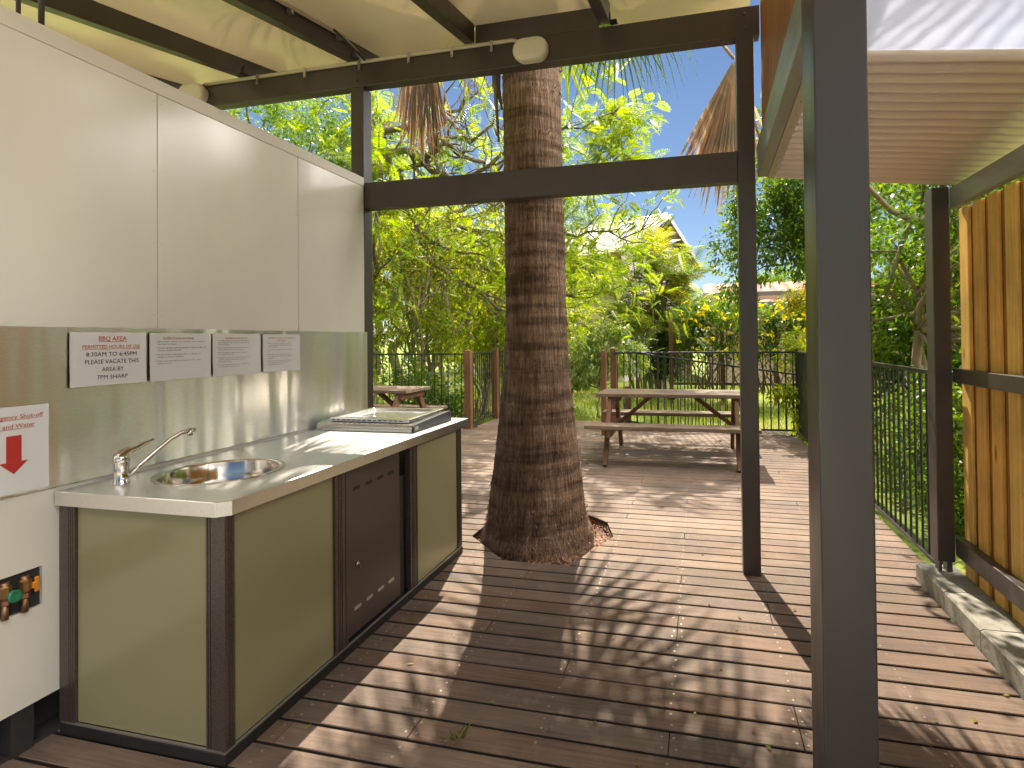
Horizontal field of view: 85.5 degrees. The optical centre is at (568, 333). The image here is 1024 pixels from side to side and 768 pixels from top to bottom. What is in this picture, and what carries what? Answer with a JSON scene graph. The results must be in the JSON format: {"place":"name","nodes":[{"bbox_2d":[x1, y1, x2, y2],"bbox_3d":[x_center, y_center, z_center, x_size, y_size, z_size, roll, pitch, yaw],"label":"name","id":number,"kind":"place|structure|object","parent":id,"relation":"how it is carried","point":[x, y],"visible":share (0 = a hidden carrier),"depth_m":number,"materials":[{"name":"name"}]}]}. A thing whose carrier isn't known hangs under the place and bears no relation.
{"place":"outdoors","nodes":[
{"label":"outdoors","id":0,"kind":"place"},
{"bbox_2d":[0,419,1023,767],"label":"deck","id":1,"kind":"structure","parent":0,"point":[564,653],"depth_m":2.41,"materials":[{"name":"brown wood"}]},
{"bbox_2d":[0,5,367,764],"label":"cream wall","id":2,"kind":"structure","parent":1,"relation":"on","point":[134,199],"depth_m":2.28,"materials":[{"name":"beige paint"}]},
{"bbox_2d":[0,581,22,620],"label":"pipe valve","id":3,"kind":"object","parent":2,"relation":"attached to","point":[8,595],"visible":1,"depth_m":1.83,"materials":[{"name":"green metal"}]},
{"bbox_2d":[16,0,20,13],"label":"steel rod","id":4,"kind":"object","parent":2,"relation":"on","point":[18,6],"depth_m":1.94,"materials":[{"name":"grey paint"}]},
{"bbox_2d":[0,403,48,496],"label":"paper notice","id":5,"kind":"object","parent":2,"relation":"attached to","point":[24,448],"visible":1,"depth_m":1.89,"materials":[{"name":"white paper"}]},
{"bbox_2d":[18,574,39,612],"bbox_3d":[-1.860,0.892,1.896,0.036,0.124,0.052,-1,-1,13],"label":"pipe valve","id":6,"kind":"object","parent":2,"relation":"attached to","point":[26,584],"visible":0.93,"depth_m":1.88,"materials":[{"name":"orange metal"}]},
{"bbox_2d":[38,0,44,25],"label":"steel rod","id":7,"kind":"object","parent":2,"relation":"on","point":[41,11],"depth_m":2.00,"materials":[{"name":"grey paint"}]},
{"bbox_2d":[70,332,145,387],"bbox_3d":[-1.799,0.099,2.164,0.006,0.206,0.287,-1,-1,13],"label":"paper notice","id":8,"kind":"object","parent":2,"relation":"attached to","point":[103,358],"visible":1,"depth_m":2.15,"materials":[{"name":"white paper"}]},
{"bbox_2d":[150,333,209,381],"bbox_3d":[-1.729,0.103,2.461,0.006,0.206,0.291,-1,-1,13],"label":"paper notice","id":9,"kind":"object","parent":2,"relation":"attached to","point":[175,356],"visible":1,"depth_m":2.45,"materials":[{"name":"white paper"}]},
{"bbox_2d":[213,333,260,376],"bbox_3d":[-1.657,0.105,2.761,0.006,0.206,0.291,-1,-1,13],"label":"paper notice","id":10,"kind":"object","parent":2,"relation":"attached to","point":[236,354],"visible":1,"depth_m":2.75,"materials":[{"name":"white paper"}]},
{"bbox_2d":[263,334,299,372],"bbox_3d":[-1.587,0.108,3.056,0.006,0.203,0.279,-1,-1,13],"label":"paper notice","id":11,"kind":"object","parent":2,"relation":"attached to","point":[281,352],"visible":1,"depth_m":3.05,"materials":[{"name":"white paper"}]},
{"bbox_2d":[55,418,467,766],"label":"barbecue bench","id":12,"kind":"object","parent":1,"relation":"on","point":[225,608],"visible":0.99,"depth_m":1.98,"materials":[{"name":"metal"}]},
{"bbox_2d":[113,428,195,484],"bbox_3d":[-1.626,0.480,2.177,0.052,0.175,0.278,-1,-1,34],"label":"mixer tap","id":13,"kind":"object","parent":12,"relation":"on","point":[122,474],"visible":1,"depth_m":2.09,"materials":[{"name":"silver metal"}]},
{"bbox_2d":[347,452,399,638],"bbox_3d":[-0.943,1.000,2.694,0.036,0.760,0.458,-1,-1,13],"label":"door","id":14,"kind":"structure","parent":12,"relation":"in","point":[373,508],"depth_m":2.67,"materials":[{"name":"brown metal"}]},
{"bbox_2d":[316,407,450,432],"bbox_3d":[-1.134,0.536,3.449,0.636,0.079,0.502,-1,-1,13],"label":"barbecue cover","id":15,"kind":"object","parent":12,"relation":"on","point":[393,420],"visible":1,"depth_m":3.29,"materials":[{"name":"metal"}]},
{"bbox_2d":[373,386,447,408],"bbox_3d":[-2.820,1.138,7.547,1.855,0.788,1.438,-1,-1,13],"label":"picnic table","id":16,"kind":"object","parent":1,"relation":"on","point":[403,392],"visible":0.25,"depth_m":7.44,"materials":[{"name":"brown wood"}]},
{"bbox_2d":[0,0,878,767],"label":"picnic shelter","id":17,"kind":"object","parent":1,"relation":"on","point":[176,44],"visible":0.87,"depth_m":3.25,"materials":[{"name":"grey paint"}]},
{"bbox_2d":[179,83,208,101],"bbox_3d":[-2.831,-1.801,4.152,0.236,0.150,0.069,-1,-1,13],"label":"bulkhead light","id":18,"kind":"object","parent":17,"relation":"attached to","point":[198,91],"visible":0.54,"depth_m":4.11,"materials":[{"name":"white plastic"}]},
{"bbox_2d":[204,0,518,85],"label":"cable conduit","id":19,"kind":"object","parent":17,"relation":"attached to","point":[291,9],"visible":0.98,"depth_m":3.75,"materials":[{"name":"beige plastic"}]},
{"bbox_2d":[513,36,548,63],"bbox_3d":[-0.241,-1.818,3.537,0.236,0.150,0.069,-1,-1,13],"label":"bulkhead light","id":20,"kind":"object","parent":17,"relation":"attached to","point":[530,50],"visible":1,"depth_m":3.51,"materials":[{"name":"white plastic"}]},
{"bbox_2d":[757,0,1023,185],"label":"lean to roof","id":21,"kind":"object","parent":17,"relation":"attached to","point":[945,92],"visible":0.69,"depth_m":2.18,"materials":[{"name":"white metal"}]},
{"bbox_2d":[439,720,472,745],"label":"weed","id":22,"kind":"object","parent":1,"relation":"on","point":[465,730],"visible":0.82,"depth_m":1.94,"materials":[{"name":"green plant"}]},
{"bbox_2d":[290,446,1008,765],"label":"leaf litter","id":23,"kind":"object","parent":1,"relation":"on","point":[307,726],"visible":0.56,"depth_m":2.13,"materials":[{"name":"plant"}]},
{"bbox_2d":[584,389,761,472],"bbox_3d":[1.235,1.083,6.512,1.855,0.788,1.438,-1,-1,13],"label":"picnic table","id":24,"kind":"object","parent":1,"relation":"on","point":[615,396],"visible":0.86,"depth_m":6.28,"materials":[{"name":"brown wood"}]},
{"bbox_2d":[614,350,797,435],"bbox_3d":[1.976,0.867,8.099,2.622,1.235,0.036,-1,-1,13],"label":"metal fence","id":25,"kind":"object","parent":1,"relation":"on","point":[726,352],"visible":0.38,"depth_m":8.08,"materials":[{"name":"black metal"}]},
{"bbox_2d":[795,351,942,564],"bbox_3d":[2.673,0.839,5.433,0.036,1.220,4.820,-1,-1,13],"label":"metal fence","id":26,"kind":"object","parent":1,"relation":"on","point":[802,382],"visible":0.36,"depth_m":3.80,"materials":[{"name":"black metal"}]},
{"bbox_2d":[916,563,984,609],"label":"kerb block","id":27,"kind":"structure","parent":1,"relation":"on","point":[934,582],"depth_m":2.94,"materials":[{"name":"concrete"}]},
{"bbox_2d":[944,592,1023,651],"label":"kerb block","id":28,"kind":"structure","parent":1,"relation":"on","point":[971,616],"depth_m":2.58,"materials":[{"name":"concrete"}]},
{"bbox_2d":[924,144,1023,626],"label":"paling screen","id":29,"kind":"object","parent":28,"relation":"on","point":[989,375],"visible":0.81,"depth_m":2.76,"materials":[{"name":"brown wood"}]},
{"bbox_2d":[981,630,1023,699],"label":"kerb block","id":30,"kind":"structure","parent":1,"relation":"on","point":[1002,653],"depth_m":2.29,"materials":[{"name":"concrete"}]},
{"bbox_2d":[223,0,955,343],"label":"sky","id":31,"kind":"structure","parent":0,"point":[712,64],"materials":[{"name":"blue"}]},
{"bbox_2d":[464,423,789,753],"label":"soil","id":32,"kind":"structure","parent":0,"point":[763,432],"depth_m":8.61,"materials":[{"name":"brown soil"}]},
{"bbox_2d":[380,346,483,420],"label":"shrub","id":33,"kind":"object","parent":32,"relation":"on","point":[457,396],"visible":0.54,"depth_m":9.49,"materials":[{"name":"green plant"}]},
{"bbox_2d":[464,350,472,428],"bbox_3d":[-1.579,0.935,8.734,0.105,1.349,0.105,-1,-1,13],"label":"timber post","id":34,"kind":"object","parent":32,"relation":"on","point":[468,383],"visible":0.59,"depth_m":8.69,"materials":[{"name":"brown wood"}]},
{"bbox_2d":[373,353,463,417],"bbox_3d":[-3.280,0.907,9.138,3.375,1.137,0.036,-1,-1,13],"label":"metal fence","id":35,"kind":"object","parent":34,"relation":"attached to","point":[427,354],"visible":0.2,"depth_m":8.89,"materials":[{"name":"black metal"}]},
{"bbox_2d":[473,351,494,423],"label":"metal gate","id":36,"kind":"structure","parent":34,"relation":"attached to","point":[483,353],"depth_m":9.41,"materials":[{"name":"black metal"}]},
{"bbox_2d":[478,520,609,565],"bbox_3d":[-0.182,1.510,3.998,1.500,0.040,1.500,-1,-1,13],"label":"mulch","id":37,"kind":"object","parent":32,"relation":"on","point":[601,535],"visible":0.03,"depth_m":3.85,"materials":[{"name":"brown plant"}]},
{"bbox_2d":[474,518,611,539],"bbox_3d":[-0.172,1.500,3.978,1.015,0.052,1.061,-1,-1,13],"label":"deck edging","id":38,"kind":"object","parent":37,"relation":"on","point":[592,521],"visible":0.12,"depth_m":4.23,"materials":[{"name":"brown wood"}]},
{"bbox_2d":[393,24,765,563],"bbox_3d":[0.088,-1.903,4.911,4.708,6.908,5.426,-1,-1,30],"label":"fan palm","id":39,"kind":"object","parent":37,"relation":"on","point":[536,508],"visible":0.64,"depth_m":3.83,"materials":[{"name":"brown plant"}]},
{"bbox_2d":[601,350,606,435],"bbox_3d":[0.518,0.910,8.000,0.075,1.339,0.075,-1,-1,13],"label":"timber post","id":40,"kind":"object","parent":32,"relation":"on","point":[603,380],"visible":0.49,"depth_m":7.97,"materials":[{"name":"brown wood"}]},
{"bbox_2d":[610,347,616,422],"bbox_3d":[0.697,0.898,8.451,0.085,1.369,0.085,-1,-1,13],"label":"timber post","id":41,"kind":"object","parent":32,"relation":"on","point":[613,370],"visible":0.49,"depth_m":8.41,"materials":[{"name":"brown wood"}]},
{"bbox_2d":[625,385,630,422],"bbox_3d":[0.986,1.224,9.109,0.085,0.724,0.085,-1,-1,13],"label":"timber post","id":42,"kind":"object","parent":32,"relation":"on","point":[627,400],"visible":0.37,"depth_m":9.07,"materials":[{"name":"brown wood"}]},
{"bbox_2d":[373,344,965,574],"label":"lawn","id":43,"kind":"structure","parent":0,"point":[959,563],"depth_m":11.24,"materials":[{"name":"green plant"}]},
{"bbox_2d":[225,94,401,178],"bbox_3d":[-6.114,-2.147,11.985,5.912,7.941,3.814,-1,-1,13],"label":"leafy tree","id":44,"kind":"object","parent":43,"relation":"on","point":[275,110],"visible":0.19,"depth_m":11.31,"materials":[{"name":"green plant"}]},
{"bbox_2d":[372,218,428,403],"bbox_3d":[-4.162,-0.576,10.902,2.950,4.640,2.210,-1,-1,13],"label":"tall shrub","id":45,"kind":"object","parent":43,"relation":"on","point":[376,320],"visible":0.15,"depth_m":10.76,"materials":[{"name":"green plant"}]},
{"bbox_2d":[373,210,468,374],"bbox_3d":[-8.789,-2.167,24.544,9.969,8.274,7.788,-1,-1,13],"label":"leafy tree","id":46,"kind":"object","parent":43,"relation":"on","point":[379,371],"visible":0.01,"depth_m":24.55,"materials":[{"name":"green plant"}]},
{"bbox_2d":[349,146,505,384],"bbox_3d":[-4.097,-1.925,15.894,7.054,7.505,4.498,-1,-1,13],"label":"leafy tree","id":47,"kind":"object","parent":43,"relation":"on","point":[432,282],"visible":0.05,"depth_m":15.44,"materials":[{"name":"green plant"}]},
{"bbox_2d":[372,206,493,410],"bbox_3d":[-2.980,-0.622,11.081,2.811,4.697,2.372,-1,-1,39],"label":"tall shrub","id":48,"kind":"object","parent":43,"relation":"on","point":[433,322],"visible":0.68,"depth_m":10.81,"materials":[{"name":"green plant"}]},
{"bbox_2d":[400,242,498,366],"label":"leafy tree","id":49,"kind":"object","parent":43,"relation":"on","point":[456,328],"depth_m":26.19,"materials":[{"name":"green plant"}]},
{"bbox_2d":[431,205,505,416],"bbox_3d":[-1.683,-0.564,11.733,2.566,4.566,2.185,-1,-1,-2],"label":"tall shrub","id":50,"kind":"object","parent":43,"relation":"on","point":[491,332],"visible":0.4,"depth_m":11.41,"materials":[{"name":"green plant"}]},
{"bbox_2d":[274,28,709,403],"bbox_3d":[-4.590,-1.626,11.570,14.055,8.826,8.811,-1,-1,27],"label":"feathery tree","id":51,"kind":"object","parent":43,"relation":"on","point":[380,168],"visible":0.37,"depth_m":10.18,"materials":[{"name":"green plant"}]},
{"bbox_2d":[492,348,499,419],"bbox_3d":[-1.334,0.947,10.114,0.105,1.349,0.105,-1,-1,13],"label":"timber post","id":52,"kind":"object","parent":43,"relation":"on","point":[496,385],"visible":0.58,"depth_m":10.06,"materials":[{"name":"brown wood"}]},
{"bbox_2d":[499,351,504,412],"bbox_3d":[-1.135,0.905,11.147,0.036,1.137,2.028,-1,-1,8],"label":"metal fence","id":53,"kind":"object","parent":52,"relation":"attached to","point":[499,375],"visible":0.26,"depth_m":10.22,"materials":[{"name":"black metal"}]},
{"bbox_2d":[419,226,608,377],"bbox_3d":[-2.173,-0.948,18.479,7.086,5.622,4.186,-1,-1,13],"label":"leafy tree","id":54,"kind":"object","parent":43,"relation":"on","point":[572,313],"visible":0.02,"depth_m":18.07,"materials":[{"name":"green plant"}]},
{"bbox_2d":[458,213,702,381],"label":"cream house","id":55,"kind":"structure","parent":43,"relation":"on","point":[671,225],"depth_m":21.65,"materials":[{"name":"beige paint"}]},
{"bbox_2d":[570,322,595,357],"bbox_3d":[0.563,0.368,21.119,1.071,1.570,0.526,-1,-1,13],"label":"window","id":56,"kind":"structure","parent":55,"relation":"in","point":[577,322],"depth_m":21.01,"materials":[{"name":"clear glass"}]},
{"bbox_2d":[576,264,599,300],"bbox_3d":[0.736,-1.936,20.990,0.980,1.370,0.485,-1,-1,13],"label":"window","id":57,"kind":"structure","parent":55,"relation":"in","point":[591,273],"depth_m":20.91,"materials":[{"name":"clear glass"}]},
{"bbox_2d":[565,265,601,396],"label":"tall shrub","id":58,"kind":"object","parent":43,"relation":"on","point":[568,327],"visible":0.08,"depth_m":13.16,"materials":[{"name":"green plant"}]},
{"bbox_2d":[568,315,652,416],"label":"pale shrub","id":59,"kind":"object","parent":43,"relation":"on","point":[585,370],"visible":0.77,"depth_m":10.91,"materials":[{"name":"green plant"}]},
{"bbox_2d":[570,221,732,388],"bbox_3d":[2.184,-0.621,14.856,4.622,4.742,3.568,-1,-1,13],"label":"cane palm clump","id":60,"kind":"object","parent":43,"relation":"on","point":[680,279],"visible":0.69,"depth_m":14.50,"materials":[{"name":"green plant"}]},
{"bbox_2d":[644,324,690,384],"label":"clipped bush","id":61,"kind":"object","parent":43,"relation":"on","point":[654,363],"visible":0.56,"depth_m":14.22,"materials":[{"name":"green plant"}]},
{"bbox_2d":[625,351,802,434],"bbox_3d":[2.338,1.053,8.841,2.819,1.556,0.036,-1,-1,7],"label":"ramp fence","id":62,"kind":"object","parent":43,"relation":"on","point":[694,361],"visible":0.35,"depth_m":8.88,"materials":[{"name":"black metal"}]},
{"bbox_2d":[669,306,805,404],"bbox_3d":[4.259,0.557,13.019,3.690,2.370,0.090,-1,-1,13],"label":"lattice fence","id":63,"kind":"object","parent":43,"relation":"on","point":[671,334],"visible":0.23,"depth_m":13.17,"materials":[{"name":"brown wood"}]},
{"bbox_2d":[671,288,805,394],"bbox_3d":[4.478,0.100,12.465,4.340,2.600,1.673,-1,-1,13],"label":"flowering shrub","id":64,"kind":"object","parent":63,"relation":"attached to","point":[701,315],"visible":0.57,"depth_m":12.63,"materials":[{"name":"green plant"}]},
{"bbox_2d":[727,263,804,283],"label":"leafy tree","id":65,"kind":"object","parent":43,"relation":"on","point":[774,277],"visible":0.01,"depth_m":23.90,"materials":[{"name":"green plant"}]},
{"bbox_2d":[774,283,806,350],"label":"golden shrub","id":66,"kind":"object","parent":43,"relation":"on","point":[800,296],"visible":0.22,"depth_m":10.98,"materials":[{"name":"plant"}]},
{"bbox_2d":[697,279,911,382],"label":"red roofed house","id":67,"kind":"structure","parent":43,"relation":"on","point":[769,294],"depth_m":19.43,"materials":[{"name":"tile"}]},
{"bbox_2d":[699,132,916,330],"bbox_3d":[4.176,-1.028,9.571,3.683,5.432,2.080,-1,-1,13],"label":"leafy tree","id":68,"kind":"object","parent":43,"relation":"on","point":[789,239],"visible":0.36,"depth_m":9.42,"materials":[{"name":"green plant"}]},
{"bbox_2d":[794,333,894,440],"bbox_3d":[3.853,0.640,7.808,1.179,1.997,2.176,-1,-1,13],"label":"shrub","id":69,"kind":"object","parent":43,"relation":"on","point":[873,386],"visible":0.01,"depth_m":7.27,"materials":[{"name":"green plant"}]},
{"bbox_2d":[755,104,1014,473],"bbox_3d":[3.899,-0.499,5.554,3.591,4.260,4.382,-1,-1,42],"label":"leafy tree","id":70,"kind":"object","parent":43,"relation":"on","point":[913,312],"visible":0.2,"depth_m":6.05,"materials":[{"name":"green plant"}]},
{"bbox_2d":[871,206,954,328],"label":"leafy tree","id":71,"kind":"object","parent":43,"relation":"on","point":[886,272],"visible":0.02,"depth_m":19.73,"materials":[{"name":"green plant"}]},
{"bbox_2d":[871,238,962,446],"bbox_3d":[4.706,0.178,7.337,2.029,3.162,2.438,-1,-1,13],"label":"tall bush","id":72,"kind":"object","parent":43,"relation":"on","point":[908,350],"visible":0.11,"depth_m":7.26,"materials":[{"name":"green plant"}]},
{"bbox_2d":[874,360,964,533],"bbox_3d":[3.142,0.989,4.615,1.358,1.531,2.303,-1,-1,13],"label":"shrub","id":73,"kind":"object","parent":43,"relation":"on","point":[958,465],"visible":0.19,"depth_m":4.41,"materials":[{"name":"green plant"}]},
{"bbox_2d":[878,185,965,351],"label":"leafy tree","id":74,"kind":"object","parent":43,"relation":"on","point":[923,241],"visible":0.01,"depth_m":11.39,"materials":[{"name":"green plant"}]},
{"bbox_2d":[950,175,1023,423],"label":"tall bush","id":75,"kind":"object","parent":43,"relation":"on","point":[955,356],"visible":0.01,"depth_m":4.22,"materials":[{"name":"green plant"}]},
{"bbox_2d":[438,384,905,446],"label":"grass","id":76,"kind":"structure","parent":0,"point":[653,408],"depth_m":11.55,"materials":[{"name":"green plant"}]}
]}

